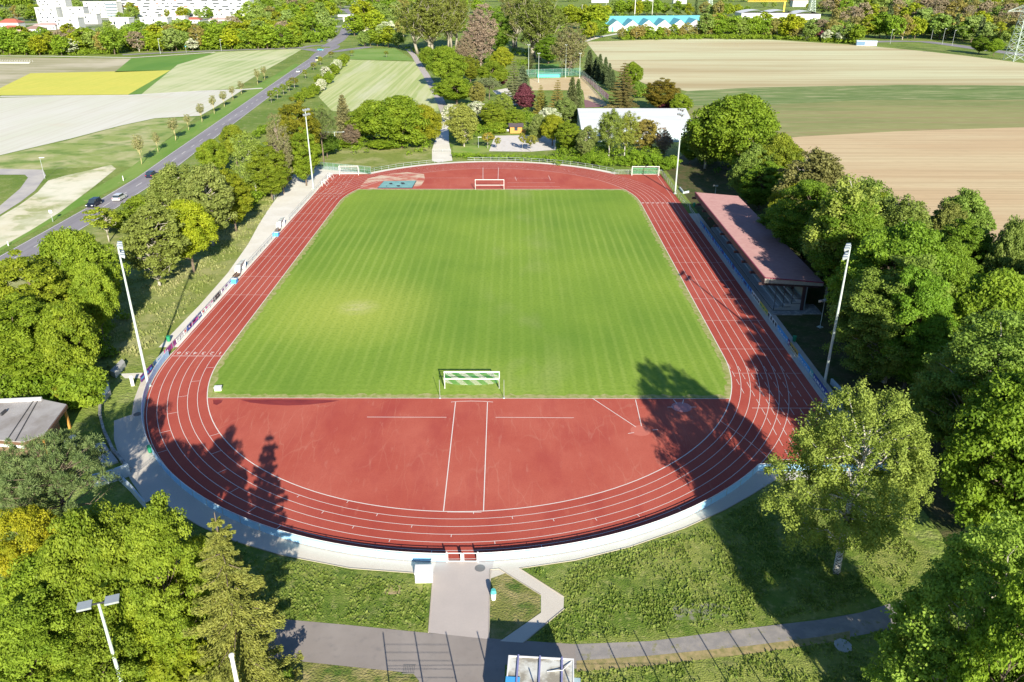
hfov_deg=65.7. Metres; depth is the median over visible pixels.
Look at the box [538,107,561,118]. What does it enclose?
blossom bush
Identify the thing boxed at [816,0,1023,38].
wood
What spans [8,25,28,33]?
broadleaf tree
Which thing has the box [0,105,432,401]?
bank undergrowth
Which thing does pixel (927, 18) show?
broadleaf tree
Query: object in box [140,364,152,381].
advertising board
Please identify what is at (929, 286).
broadleaf tree
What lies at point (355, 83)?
field
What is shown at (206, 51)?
town road
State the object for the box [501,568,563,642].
side path
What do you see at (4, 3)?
distant forest
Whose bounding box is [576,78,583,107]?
conifer tree
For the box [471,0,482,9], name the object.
broadleaf tree
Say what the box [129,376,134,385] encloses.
information post
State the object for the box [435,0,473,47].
poplar tree
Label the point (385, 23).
blossom tree
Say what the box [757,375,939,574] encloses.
birch tree
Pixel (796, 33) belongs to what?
budding tree
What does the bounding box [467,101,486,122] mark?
blossom bush
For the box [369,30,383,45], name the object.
broadleaf tree
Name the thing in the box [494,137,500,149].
young tree
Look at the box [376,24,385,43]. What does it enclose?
broadleaf tree
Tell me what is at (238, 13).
broadleaf tree
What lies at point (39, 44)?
broadleaf tree
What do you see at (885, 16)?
broadleaf tree
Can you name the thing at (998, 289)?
broadleaf tree
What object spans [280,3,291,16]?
broadleaf tree
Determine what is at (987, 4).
bare tree
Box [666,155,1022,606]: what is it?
wood floor
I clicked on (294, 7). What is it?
broadleaf tree
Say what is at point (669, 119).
sports hall
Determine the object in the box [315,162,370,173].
fence
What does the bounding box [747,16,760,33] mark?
broadleaf tree
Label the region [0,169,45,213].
dirt track
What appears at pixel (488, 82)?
pine tree
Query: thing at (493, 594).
waste bin
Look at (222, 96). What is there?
sapling
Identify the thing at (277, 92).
young tree
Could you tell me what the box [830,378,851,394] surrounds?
wall
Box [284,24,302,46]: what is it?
broadleaf tree
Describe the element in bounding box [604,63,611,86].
conifer tree
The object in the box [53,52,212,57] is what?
field lane
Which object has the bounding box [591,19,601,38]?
broadleaf tree
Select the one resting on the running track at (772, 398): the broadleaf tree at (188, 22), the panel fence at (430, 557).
the panel fence at (430, 557)
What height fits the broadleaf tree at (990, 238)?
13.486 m
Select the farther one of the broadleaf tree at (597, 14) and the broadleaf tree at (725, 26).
the broadleaf tree at (597, 14)
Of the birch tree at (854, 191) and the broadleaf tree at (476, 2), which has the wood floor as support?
the birch tree at (854, 191)
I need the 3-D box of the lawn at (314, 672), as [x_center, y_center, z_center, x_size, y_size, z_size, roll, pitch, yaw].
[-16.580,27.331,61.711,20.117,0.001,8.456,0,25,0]
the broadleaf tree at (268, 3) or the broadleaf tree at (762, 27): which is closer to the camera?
the broadleaf tree at (762, 27)
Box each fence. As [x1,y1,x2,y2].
[141,351,445,561]
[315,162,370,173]
[479,463,882,560]
[527,68,578,76]
[581,69,608,103]
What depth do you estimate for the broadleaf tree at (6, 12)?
842.08 m
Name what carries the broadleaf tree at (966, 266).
on the wood floor
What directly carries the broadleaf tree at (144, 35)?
on the ground at (118, 404)
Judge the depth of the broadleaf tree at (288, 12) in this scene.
730.07 m
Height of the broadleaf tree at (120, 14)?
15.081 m
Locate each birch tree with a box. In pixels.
[229,130,269,191]
[596,108,624,155]
[613,110,641,155]
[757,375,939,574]
[799,173,887,298]
[882,193,933,230]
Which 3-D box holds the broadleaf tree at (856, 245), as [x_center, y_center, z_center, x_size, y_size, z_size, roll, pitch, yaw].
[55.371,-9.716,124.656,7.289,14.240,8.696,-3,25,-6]
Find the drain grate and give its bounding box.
[402,664,414,673]
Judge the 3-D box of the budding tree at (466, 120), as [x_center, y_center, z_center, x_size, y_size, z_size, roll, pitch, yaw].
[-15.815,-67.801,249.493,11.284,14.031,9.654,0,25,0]
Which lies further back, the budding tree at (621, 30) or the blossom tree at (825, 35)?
the budding tree at (621, 30)
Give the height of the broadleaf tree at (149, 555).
16.706 m
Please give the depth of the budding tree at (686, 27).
654.71 m
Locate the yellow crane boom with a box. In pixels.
[748,0,786,11]
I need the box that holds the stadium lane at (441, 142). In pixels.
[432,118,451,161]
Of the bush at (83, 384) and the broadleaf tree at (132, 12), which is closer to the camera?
the bush at (83, 384)
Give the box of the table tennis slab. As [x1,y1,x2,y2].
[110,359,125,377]
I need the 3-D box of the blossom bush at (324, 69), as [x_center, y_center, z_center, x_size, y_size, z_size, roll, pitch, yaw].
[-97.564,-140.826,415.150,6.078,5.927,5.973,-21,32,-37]
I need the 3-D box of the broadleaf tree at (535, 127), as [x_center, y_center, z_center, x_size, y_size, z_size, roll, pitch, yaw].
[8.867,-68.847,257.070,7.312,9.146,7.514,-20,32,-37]
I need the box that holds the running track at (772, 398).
[144,162,864,560]
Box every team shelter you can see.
[234,259,245,272]
[276,217,284,227]
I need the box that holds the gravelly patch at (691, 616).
[671,603,729,620]
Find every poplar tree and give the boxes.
[389,0,461,53]
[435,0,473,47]
[498,0,570,59]
[499,0,529,47]
[548,22,588,75]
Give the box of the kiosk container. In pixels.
[505,654,580,681]
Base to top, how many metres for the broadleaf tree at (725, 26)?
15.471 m
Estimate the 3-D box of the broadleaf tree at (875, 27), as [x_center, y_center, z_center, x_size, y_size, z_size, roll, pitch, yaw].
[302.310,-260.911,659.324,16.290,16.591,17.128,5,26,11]
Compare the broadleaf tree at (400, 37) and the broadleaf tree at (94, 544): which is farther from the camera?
the broadleaf tree at (400, 37)
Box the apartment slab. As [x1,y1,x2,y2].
[117,0,253,16]
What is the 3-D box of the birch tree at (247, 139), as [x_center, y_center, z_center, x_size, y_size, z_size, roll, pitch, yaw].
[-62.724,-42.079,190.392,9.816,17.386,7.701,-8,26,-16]
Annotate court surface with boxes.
[530,77,593,89]
[583,90,606,105]
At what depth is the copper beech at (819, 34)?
628.84 m
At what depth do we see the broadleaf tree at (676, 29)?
651.16 m
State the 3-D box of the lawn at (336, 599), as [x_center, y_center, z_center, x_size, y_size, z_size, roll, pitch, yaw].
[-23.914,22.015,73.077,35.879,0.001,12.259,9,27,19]
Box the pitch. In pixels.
[213,190,726,395]
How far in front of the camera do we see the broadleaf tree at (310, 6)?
908.47 m
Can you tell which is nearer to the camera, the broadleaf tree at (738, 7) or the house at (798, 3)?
the broadleaf tree at (738, 7)
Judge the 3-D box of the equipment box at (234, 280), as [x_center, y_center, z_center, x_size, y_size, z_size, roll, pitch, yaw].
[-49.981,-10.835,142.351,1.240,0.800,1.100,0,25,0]
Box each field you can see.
[0,57,129,87]
[0,70,169,94]
[0,90,241,154]
[115,53,214,94]
[142,49,301,93]
[319,60,438,110]
[587,39,1023,90]
[682,85,1023,105]
[687,100,1023,138]
[792,127,1023,239]
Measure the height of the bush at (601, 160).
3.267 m
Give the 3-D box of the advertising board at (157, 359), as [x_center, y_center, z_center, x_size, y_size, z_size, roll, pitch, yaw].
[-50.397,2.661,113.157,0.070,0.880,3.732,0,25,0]
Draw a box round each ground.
[0,0,349,41]
[0,0,1023,681]
[0,165,115,246]
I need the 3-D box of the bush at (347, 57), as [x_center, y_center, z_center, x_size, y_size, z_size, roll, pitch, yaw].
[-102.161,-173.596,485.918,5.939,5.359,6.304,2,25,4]
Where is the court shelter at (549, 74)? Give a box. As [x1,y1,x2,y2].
[537,73,560,77]
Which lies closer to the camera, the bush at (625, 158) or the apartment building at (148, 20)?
the bush at (625, 158)
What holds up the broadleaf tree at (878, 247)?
on the wood floor
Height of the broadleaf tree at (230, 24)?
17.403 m
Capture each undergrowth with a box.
[0,41,303,55]
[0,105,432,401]
[617,32,863,43]
[698,140,903,271]
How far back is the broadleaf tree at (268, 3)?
1098.17 m
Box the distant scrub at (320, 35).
[184,4,1017,43]
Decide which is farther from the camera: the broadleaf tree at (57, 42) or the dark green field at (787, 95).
the broadleaf tree at (57, 42)
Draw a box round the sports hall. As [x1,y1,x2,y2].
[576,108,690,141]
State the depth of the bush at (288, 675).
61.71 m
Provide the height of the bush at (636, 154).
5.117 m
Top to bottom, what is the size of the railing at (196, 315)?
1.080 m
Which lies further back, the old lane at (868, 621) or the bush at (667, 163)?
the bush at (667, 163)
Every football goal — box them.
[339,166,359,174]
[444,371,499,388]
[475,179,503,188]
[631,166,659,175]
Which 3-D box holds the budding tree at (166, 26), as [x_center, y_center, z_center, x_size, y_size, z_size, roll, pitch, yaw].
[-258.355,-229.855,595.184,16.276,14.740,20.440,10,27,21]
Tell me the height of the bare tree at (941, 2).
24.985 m
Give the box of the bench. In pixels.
[232,271,239,277]
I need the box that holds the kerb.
[176,480,773,642]
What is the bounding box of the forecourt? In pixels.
[114,415,155,501]
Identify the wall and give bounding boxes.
[92,464,130,486]
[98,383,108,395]
[98,383,131,471]
[117,473,146,508]
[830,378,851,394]
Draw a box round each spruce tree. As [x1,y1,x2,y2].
[182,512,303,681]
[332,94,357,144]
[504,59,521,102]
[526,50,536,74]
[531,85,547,113]
[548,80,562,113]
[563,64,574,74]
[604,63,638,107]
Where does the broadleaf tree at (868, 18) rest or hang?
on the ground at (118, 404)
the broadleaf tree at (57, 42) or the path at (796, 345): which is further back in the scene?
the broadleaf tree at (57, 42)
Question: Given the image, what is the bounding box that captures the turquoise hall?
[604,15,699,30]
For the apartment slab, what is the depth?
951.80 m
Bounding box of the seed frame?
[0,59,30,62]
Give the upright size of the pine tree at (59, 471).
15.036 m
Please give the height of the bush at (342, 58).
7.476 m
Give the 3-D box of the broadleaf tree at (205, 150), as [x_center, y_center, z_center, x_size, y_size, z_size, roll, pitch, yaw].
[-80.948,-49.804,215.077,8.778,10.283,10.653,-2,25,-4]
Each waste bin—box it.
[146,444,151,452]
[490,588,495,600]
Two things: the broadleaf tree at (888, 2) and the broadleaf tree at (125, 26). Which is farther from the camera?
the broadleaf tree at (888, 2)
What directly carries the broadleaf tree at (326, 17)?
on the town ground at (32, 22)
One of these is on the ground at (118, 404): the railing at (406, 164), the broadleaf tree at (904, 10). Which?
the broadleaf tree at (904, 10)
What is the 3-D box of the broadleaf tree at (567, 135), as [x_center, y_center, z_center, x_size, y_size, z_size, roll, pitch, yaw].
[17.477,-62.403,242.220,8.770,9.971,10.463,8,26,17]
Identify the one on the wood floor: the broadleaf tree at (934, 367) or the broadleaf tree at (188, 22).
the broadleaf tree at (934, 367)
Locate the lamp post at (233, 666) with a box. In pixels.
[229,653,238,681]
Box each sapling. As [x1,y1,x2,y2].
[131,135,143,163]
[151,132,159,149]
[166,117,178,140]
[182,114,190,129]
[195,103,203,118]
[208,95,215,113]
[219,91,226,106]
[228,86,234,95]
[237,81,244,93]
[253,69,259,82]
[260,66,266,76]
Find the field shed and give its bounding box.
[856,40,876,45]
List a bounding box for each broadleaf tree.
[0,8,12,19]
[0,26,18,54]
[0,249,81,336]
[0,291,76,381]
[0,504,61,587]
[0,545,120,674]
[0,585,99,681]
[2,29,17,54]
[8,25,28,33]
[11,31,36,54]
[14,4,30,20]
[17,32,35,51]
[25,5,36,20]
[26,34,48,54]
[30,299,101,371]
[32,26,48,44]
[32,498,176,659]
[32,606,149,681]
[33,226,131,306]
[39,31,53,49]
[49,34,69,55]
[59,23,75,35]
[63,261,119,340]
[66,33,80,52]
[71,27,93,51]
[72,0,83,6]
[78,31,103,50]
[94,26,108,45]
[97,27,125,54]
[102,21,116,28]
[115,12,125,16]
[116,27,131,50]
[117,583,205,681]
[118,23,129,29]
[118,27,140,48]
[119,490,212,653]
[123,6,139,19]
[124,2,139,15]
[129,20,144,30]
[137,30,152,50]
[142,31,155,48]
[142,161,193,212]
[143,23,163,46]
[149,32,167,51]
[149,199,218,272]
[153,20,172,27]
[160,28,181,50]
[163,9,169,16]
[166,27,181,50]
[170,18,183,26]
[173,21,188,31]
[174,162,237,245]
[175,6,187,15]
[178,19,194,32]
[178,534,216,619]
[179,31,190,48]
[193,9,201,17]
[194,139,229,168]
[196,21,209,32]
[199,6,212,18]
[200,31,218,48]
[204,25,226,45]
[207,22,222,32]
[212,164,254,230]
[218,123,246,164]
[220,21,232,29]
[220,28,242,48]
[224,21,237,32]
[231,9,249,21]
[231,19,252,43]
[234,28,248,48]
[240,0,252,13]
[245,12,256,21]
[245,141,291,200]
[246,25,264,48]
[248,2,260,12]
[248,20,266,32]
[249,6,263,17]
[251,24,279,48]
[258,13,271,19]
[259,4,270,12]
[259,17,274,26]
[260,0,274,7]
[264,11,276,20]
[270,11,286,25]
[270,24,292,47]
[273,0,280,6]
[274,5,283,14]
[275,97,321,156]
[277,9,295,21]
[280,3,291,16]
[283,22,301,35]
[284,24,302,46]
[286,126,321,185]
[287,2,300,14]
[287,16,303,30]
[293,3,306,13]
[294,11,303,20]
[297,0,308,6]
[299,11,317,28]
[302,16,325,32]
[304,2,314,12]
[313,2,328,13]
[314,11,333,26]
[317,132,339,157]
[321,1,338,16]
[334,0,347,7]
[340,14,364,35]
[344,99,395,139]
[349,0,374,15]
[349,12,368,31]
[355,31,370,45]
[358,95,431,147]
[363,10,387,29]
[365,0,378,3]
[366,29,377,45]
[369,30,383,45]
[371,3,382,18]
[375,3,388,18]
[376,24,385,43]
[379,26,395,46]
[380,0,396,8]
[386,1,405,20]
[389,32,405,46]
[408,103,445,147]
[418,46,432,63]
[424,45,468,78]
[430,76,474,103]
[462,55,479,81]
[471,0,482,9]
[476,60,507,88]
[478,101,507,122]
[484,8,512,48]
[489,46,514,67]
[494,92,512,109]
[506,107,525,124]
[528,114,544,140]
[532,34,562,63]
[540,114,563,145]
[553,97,576,123]
[554,120,581,152]
[562,4,580,26]
[569,8,585,27]
[575,125,598,153]
[579,22,590,35]
[580,4,587,8]
[582,4,610,22]
[583,21,598,38]
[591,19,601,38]
[595,21,609,37]
[603,5,611,14]
[609,0,618,14]
[613,0,626,15]
[621,62,643,87]
[623,28,630,36]
[624,0,636,15]
[626,25,636,37]
[631,0,644,14]
[641,0,653,13]
[642,77,680,106]
[644,26,655,37]
[652,0,664,14]
[655,26,665,36]
[660,2,670,14]
[668,24,682,37]
[669,93,693,110]
[671,0,684,13]
[679,140,698,163]
[680,121,719,168]
[683,93,780,167]
[684,2,694,14]
[696,13,715,33]
[705,5,715,13]
[709,15,725,33]
[714,19,729,37]
[717,2,730,13]
[723,15,742,37]
[725,3,734,15]
[726,143,775,202]
[732,19,748,37]
[733,4,743,13]
[737,161,784,209]
[742,17,757,34]
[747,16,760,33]
[756,11,775,25]
[756,132,805,182]
[756,201,800,241]
[758,18,773,34]
[761,0,768,6]
[764,179,829,263]
[767,177,809,217]
[771,162,818,202]
[777,22,791,38]
[779,13,806,34]
[798,207,829,271]
[801,23,820,37]
[802,190,886,287]
[805,18,823,33]
[819,253,958,382]
[824,217,959,335]
[829,25,842,38]
[838,0,853,13]
[839,23,855,39]
[841,235,885,276]
[847,0,862,6]
[848,24,867,40]
[855,176,898,227]
[860,15,876,36]
[860,509,1023,681]
[862,3,880,16]
[868,18,882,37]
[871,0,887,7]
[871,11,891,37]
[877,192,895,214]
[877,263,960,397]
[880,0,892,7]
[881,19,891,35]
[885,15,907,39]
[894,0,912,7]
[897,322,942,386]
[898,2,925,17]
[906,16,928,38]
[907,308,1023,467]
[908,335,996,413]
[914,7,932,17]
[921,14,932,36]
[924,12,940,36]
[928,13,955,38]
[928,187,996,235]
[929,200,968,238]
[936,363,1023,548]
[938,217,991,275]
[941,241,985,297]
[945,267,1023,350]
[945,570,1023,681]
[954,20,973,41]
[954,233,1000,275]
[957,14,991,41]
[968,11,993,24]
[970,35,989,53]
[973,315,1023,396]
[977,23,1001,40]
[980,214,1023,275]
[984,0,1001,4]
[984,38,1005,55]
[987,5,1010,18]
[990,21,1009,43]
[1000,25,1021,47]
[1013,0,1023,8]
[1016,28,1023,50]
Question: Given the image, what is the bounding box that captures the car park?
[493,88,511,98]
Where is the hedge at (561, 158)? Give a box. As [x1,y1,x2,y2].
[451,152,653,165]
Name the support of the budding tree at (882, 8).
on the ground at (118, 404)
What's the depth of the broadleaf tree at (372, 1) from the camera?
1080.84 m
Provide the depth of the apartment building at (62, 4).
892.60 m
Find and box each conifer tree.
[514,66,532,90]
[566,76,579,107]
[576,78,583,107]
[582,50,593,75]
[590,57,597,78]
[594,53,602,80]
[599,57,607,83]
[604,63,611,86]
[607,70,615,90]
[692,0,698,14]
[887,5,893,15]
[947,13,960,39]
[974,17,986,45]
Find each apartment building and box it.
[34,7,62,22]
[37,0,71,16]
[55,17,85,28]
[65,7,88,16]
[82,13,101,23]
[83,1,122,17]
[109,17,134,27]
[139,17,171,27]
[147,13,161,16]
[170,16,188,19]
[210,11,232,18]
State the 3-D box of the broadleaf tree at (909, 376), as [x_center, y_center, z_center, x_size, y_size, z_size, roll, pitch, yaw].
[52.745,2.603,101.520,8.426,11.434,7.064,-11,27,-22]
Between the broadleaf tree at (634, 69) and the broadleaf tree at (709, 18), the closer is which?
the broadleaf tree at (634, 69)
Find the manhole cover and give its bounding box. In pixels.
[475,564,484,571]
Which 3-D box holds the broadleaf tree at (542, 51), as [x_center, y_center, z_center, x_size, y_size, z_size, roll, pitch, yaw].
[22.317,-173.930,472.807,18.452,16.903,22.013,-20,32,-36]
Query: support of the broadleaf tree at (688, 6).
on the ground at (118, 404)
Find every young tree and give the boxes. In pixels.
[80,207,122,241]
[267,90,274,102]
[273,87,280,96]
[278,84,285,93]
[285,80,292,87]
[287,77,298,87]
[481,132,494,148]
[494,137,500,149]
[518,132,525,150]
[525,135,538,151]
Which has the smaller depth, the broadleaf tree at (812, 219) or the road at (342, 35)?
the broadleaf tree at (812, 219)
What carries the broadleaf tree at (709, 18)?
on the ground at (118, 404)
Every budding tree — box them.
[9,5,19,18]
[92,31,106,50]
[118,203,191,285]
[162,24,174,33]
[185,24,204,48]
[263,6,276,14]
[394,17,406,36]
[445,102,478,146]
[468,81,485,102]
[617,27,625,36]
[630,26,640,37]
[630,118,660,151]
[635,25,646,38]
[661,27,670,35]
[677,27,686,35]
[680,22,695,34]
[688,24,702,34]
[698,1,710,13]
[703,14,719,33]
[712,0,724,13]
[764,18,781,36]
[771,146,845,207]
[788,26,802,39]
[823,19,843,34]
[830,0,848,13]
[875,6,887,12]
[892,4,904,15]
[896,14,916,39]
[937,10,965,38]
[943,0,966,13]
[964,0,977,5]
[1001,0,1014,6]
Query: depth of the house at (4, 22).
773.48 m
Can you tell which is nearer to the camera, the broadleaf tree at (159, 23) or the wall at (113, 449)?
the wall at (113, 449)
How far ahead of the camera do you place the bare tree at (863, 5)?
774.30 m
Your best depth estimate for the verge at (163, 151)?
247.07 m
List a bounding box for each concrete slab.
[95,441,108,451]
[98,451,117,466]
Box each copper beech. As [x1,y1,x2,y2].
[513,83,535,107]
[657,101,670,107]
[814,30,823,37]
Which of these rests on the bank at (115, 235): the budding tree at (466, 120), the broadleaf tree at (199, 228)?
the broadleaf tree at (199, 228)
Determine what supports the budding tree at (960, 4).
on the ground at (118, 404)
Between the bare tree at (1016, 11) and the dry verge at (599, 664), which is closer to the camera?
the dry verge at (599, 664)
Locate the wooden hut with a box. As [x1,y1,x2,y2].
[509,123,525,132]
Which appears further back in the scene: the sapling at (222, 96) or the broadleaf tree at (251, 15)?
the broadleaf tree at (251, 15)
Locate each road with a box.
[0,48,331,260]
[122,48,294,54]
[205,619,575,681]
[296,45,339,58]
[302,46,370,51]
[321,9,353,46]
[877,41,1023,55]
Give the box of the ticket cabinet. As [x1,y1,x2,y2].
[414,564,433,582]
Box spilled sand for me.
[360,172,424,188]
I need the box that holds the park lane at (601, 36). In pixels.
[584,32,622,41]
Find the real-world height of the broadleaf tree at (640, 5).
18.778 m
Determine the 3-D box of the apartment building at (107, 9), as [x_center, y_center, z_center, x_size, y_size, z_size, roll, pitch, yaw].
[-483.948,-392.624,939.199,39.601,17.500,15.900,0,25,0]
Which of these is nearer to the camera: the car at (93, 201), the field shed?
the car at (93, 201)
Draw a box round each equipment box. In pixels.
[214,385,221,390]
[231,278,237,283]
[272,232,279,236]
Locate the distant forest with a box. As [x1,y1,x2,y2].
[0,0,1003,6]
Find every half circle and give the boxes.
[208,398,728,510]
[359,168,622,188]
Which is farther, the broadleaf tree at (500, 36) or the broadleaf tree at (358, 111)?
the broadleaf tree at (500, 36)
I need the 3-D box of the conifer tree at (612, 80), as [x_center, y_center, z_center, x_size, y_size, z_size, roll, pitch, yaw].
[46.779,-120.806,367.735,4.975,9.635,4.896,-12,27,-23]
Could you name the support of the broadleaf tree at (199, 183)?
on the bank at (115, 235)
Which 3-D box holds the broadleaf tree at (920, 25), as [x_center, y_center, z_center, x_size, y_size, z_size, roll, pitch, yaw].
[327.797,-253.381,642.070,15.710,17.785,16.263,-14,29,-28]
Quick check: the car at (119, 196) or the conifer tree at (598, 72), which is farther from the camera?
the conifer tree at (598, 72)
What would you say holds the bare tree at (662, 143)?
on the ground at (118, 404)
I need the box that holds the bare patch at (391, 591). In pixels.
[384,585,401,594]
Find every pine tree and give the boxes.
[0,427,122,534]
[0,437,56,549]
[308,104,337,164]
[478,76,501,99]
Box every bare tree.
[49,29,65,42]
[124,31,144,51]
[221,15,241,23]
[265,113,294,193]
[284,0,299,6]
[341,124,359,147]
[455,35,475,57]
[461,3,498,65]
[654,127,673,152]
[813,19,828,30]
[821,0,840,15]
[839,6,864,23]
[850,2,872,15]
[891,0,907,6]
[911,7,927,18]
[920,0,941,10]
[925,0,949,10]
[927,9,945,15]
[961,5,976,13]
[972,8,988,14]
[978,0,997,13]
[998,2,1021,22]
[1010,9,1023,18]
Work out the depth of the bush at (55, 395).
100.21 m
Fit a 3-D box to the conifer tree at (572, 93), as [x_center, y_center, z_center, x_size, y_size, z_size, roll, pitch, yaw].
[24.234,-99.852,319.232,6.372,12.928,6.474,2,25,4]
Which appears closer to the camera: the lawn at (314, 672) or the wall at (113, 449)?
the lawn at (314, 672)
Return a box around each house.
[0,19,25,26]
[27,26,46,31]
[33,23,57,29]
[188,17,202,22]
[208,18,230,21]
[591,0,608,2]
[672,0,686,3]
[790,0,807,6]
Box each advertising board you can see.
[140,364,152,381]
[153,351,163,367]
[164,339,175,352]
[176,330,183,342]
[187,312,201,329]
[204,299,212,311]
[213,290,220,301]
[221,277,231,293]
[751,290,759,303]
[759,301,767,314]
[767,311,776,327]
[777,325,787,342]
[790,342,797,355]
[798,353,809,372]
[813,373,827,396]
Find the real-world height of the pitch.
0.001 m
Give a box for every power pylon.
[807,0,815,11]
[1003,5,1023,61]
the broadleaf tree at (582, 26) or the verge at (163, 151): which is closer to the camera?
the verge at (163, 151)
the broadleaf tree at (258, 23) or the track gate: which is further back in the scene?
the broadleaf tree at (258, 23)
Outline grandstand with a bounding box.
[692,192,823,314]
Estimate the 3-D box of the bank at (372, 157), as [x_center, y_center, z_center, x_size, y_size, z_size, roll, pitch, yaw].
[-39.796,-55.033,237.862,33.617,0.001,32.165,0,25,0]
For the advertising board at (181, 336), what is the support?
attached to the railing at (196, 315)
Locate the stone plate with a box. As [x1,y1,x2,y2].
[834,638,851,651]
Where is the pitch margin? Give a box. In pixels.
[208,189,730,397]
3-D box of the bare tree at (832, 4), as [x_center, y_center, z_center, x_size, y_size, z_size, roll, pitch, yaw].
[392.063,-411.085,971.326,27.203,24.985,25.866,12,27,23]
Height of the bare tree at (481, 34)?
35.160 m
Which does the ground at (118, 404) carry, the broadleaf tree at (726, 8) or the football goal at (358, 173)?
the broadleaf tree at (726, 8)
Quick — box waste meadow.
[0,117,195,169]
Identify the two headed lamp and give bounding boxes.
[76,593,122,681]
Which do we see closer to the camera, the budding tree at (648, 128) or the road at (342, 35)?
the budding tree at (648, 128)
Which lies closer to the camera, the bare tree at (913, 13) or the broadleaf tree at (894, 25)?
the broadleaf tree at (894, 25)
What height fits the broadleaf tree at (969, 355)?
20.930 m
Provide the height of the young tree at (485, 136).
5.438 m
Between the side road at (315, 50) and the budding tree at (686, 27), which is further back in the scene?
the budding tree at (686, 27)
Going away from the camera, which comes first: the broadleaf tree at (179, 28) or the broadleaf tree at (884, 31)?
the broadleaf tree at (179, 28)
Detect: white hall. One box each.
[735,9,771,19]
[761,9,790,17]
[787,10,820,19]
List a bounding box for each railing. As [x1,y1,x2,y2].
[165,276,232,350]
[247,227,278,263]
[288,173,327,217]
[371,159,442,171]
[467,157,614,173]
[615,170,682,199]
[698,222,875,462]
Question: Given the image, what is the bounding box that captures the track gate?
[446,551,478,561]
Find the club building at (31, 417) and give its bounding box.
[0,397,70,456]
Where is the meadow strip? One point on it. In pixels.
(376, 54)
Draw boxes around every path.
[131,349,853,577]
[159,166,366,346]
[367,161,613,173]
[406,49,445,112]
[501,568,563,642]
[582,76,608,97]
[584,100,603,107]
[689,213,891,470]
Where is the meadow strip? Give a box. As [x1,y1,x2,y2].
[350,48,413,60]
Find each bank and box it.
[1,175,291,415]
[320,147,431,169]
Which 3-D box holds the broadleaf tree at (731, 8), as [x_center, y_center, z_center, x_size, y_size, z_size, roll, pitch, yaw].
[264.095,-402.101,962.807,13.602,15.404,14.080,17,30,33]
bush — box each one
[49,364,108,409]
[51,385,68,403]
[99,209,134,228]
[120,194,171,211]
[146,638,197,681]
[178,636,253,681]
[233,178,266,193]
[277,662,293,681]
[292,92,305,100]
[300,87,314,98]
[308,83,320,93]
[313,74,324,81]
[315,79,326,90]
[320,66,331,75]
[323,71,334,83]
[328,63,339,74]
[330,59,342,68]
[332,137,362,147]
[335,55,347,65]
[342,53,349,60]
[364,139,402,148]
[441,104,457,120]
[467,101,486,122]
[484,120,508,132]
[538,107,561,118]
[579,151,600,163]
[593,155,611,165]
[618,155,632,165]
[624,149,648,165]
[632,81,647,97]
[642,153,662,167]
[657,155,682,169]
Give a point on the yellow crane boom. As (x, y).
(771, 1)
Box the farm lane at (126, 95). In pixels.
[0,88,262,96]
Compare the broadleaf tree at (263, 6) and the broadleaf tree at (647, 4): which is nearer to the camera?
the broadleaf tree at (263, 6)
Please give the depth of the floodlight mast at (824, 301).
123.55 m
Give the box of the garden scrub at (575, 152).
[404,36,666,165]
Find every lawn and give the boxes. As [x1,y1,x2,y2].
[127,501,430,632]
[255,658,418,681]
[453,146,490,154]
[490,573,539,638]
[504,618,971,681]
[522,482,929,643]
[532,64,559,73]
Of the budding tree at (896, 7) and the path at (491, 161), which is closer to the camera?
the path at (491, 161)
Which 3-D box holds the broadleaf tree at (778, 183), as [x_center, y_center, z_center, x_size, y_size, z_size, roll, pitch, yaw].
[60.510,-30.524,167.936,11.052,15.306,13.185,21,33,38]
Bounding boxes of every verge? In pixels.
[0,64,298,250]
[577,631,849,671]
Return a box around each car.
[85,197,102,206]
[112,193,126,200]
[145,170,157,177]
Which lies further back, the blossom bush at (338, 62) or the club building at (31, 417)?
the blossom bush at (338, 62)
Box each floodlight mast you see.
[117,241,150,386]
[302,108,314,188]
[673,108,684,193]
[817,299,826,327]
[822,243,850,386]
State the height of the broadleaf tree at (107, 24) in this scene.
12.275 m
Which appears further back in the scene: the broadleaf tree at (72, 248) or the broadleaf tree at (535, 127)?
the broadleaf tree at (535, 127)
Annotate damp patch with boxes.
[213,400,221,404]
[243,399,338,405]
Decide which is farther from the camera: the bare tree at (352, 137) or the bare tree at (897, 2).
the bare tree at (897, 2)
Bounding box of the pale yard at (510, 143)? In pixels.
[489,135,555,151]
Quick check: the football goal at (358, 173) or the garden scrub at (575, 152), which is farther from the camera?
the garden scrub at (575, 152)
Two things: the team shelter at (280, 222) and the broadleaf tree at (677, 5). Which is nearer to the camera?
the team shelter at (280, 222)
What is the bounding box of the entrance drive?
[429,561,493,638]
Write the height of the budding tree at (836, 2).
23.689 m
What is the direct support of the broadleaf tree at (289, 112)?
on the ground at (118, 404)
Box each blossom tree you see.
[59,38,78,54]
[185,38,198,50]
[375,21,392,29]
[388,21,399,31]
[821,29,832,38]
[835,29,848,42]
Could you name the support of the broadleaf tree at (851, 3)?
on the ground at (118, 404)
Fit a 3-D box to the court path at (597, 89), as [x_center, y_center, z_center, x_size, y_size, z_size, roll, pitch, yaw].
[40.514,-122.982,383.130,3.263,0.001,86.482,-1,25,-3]
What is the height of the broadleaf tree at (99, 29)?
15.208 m
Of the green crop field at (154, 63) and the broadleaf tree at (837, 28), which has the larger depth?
the broadleaf tree at (837, 28)
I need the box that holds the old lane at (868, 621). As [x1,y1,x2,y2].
[575,600,903,667]

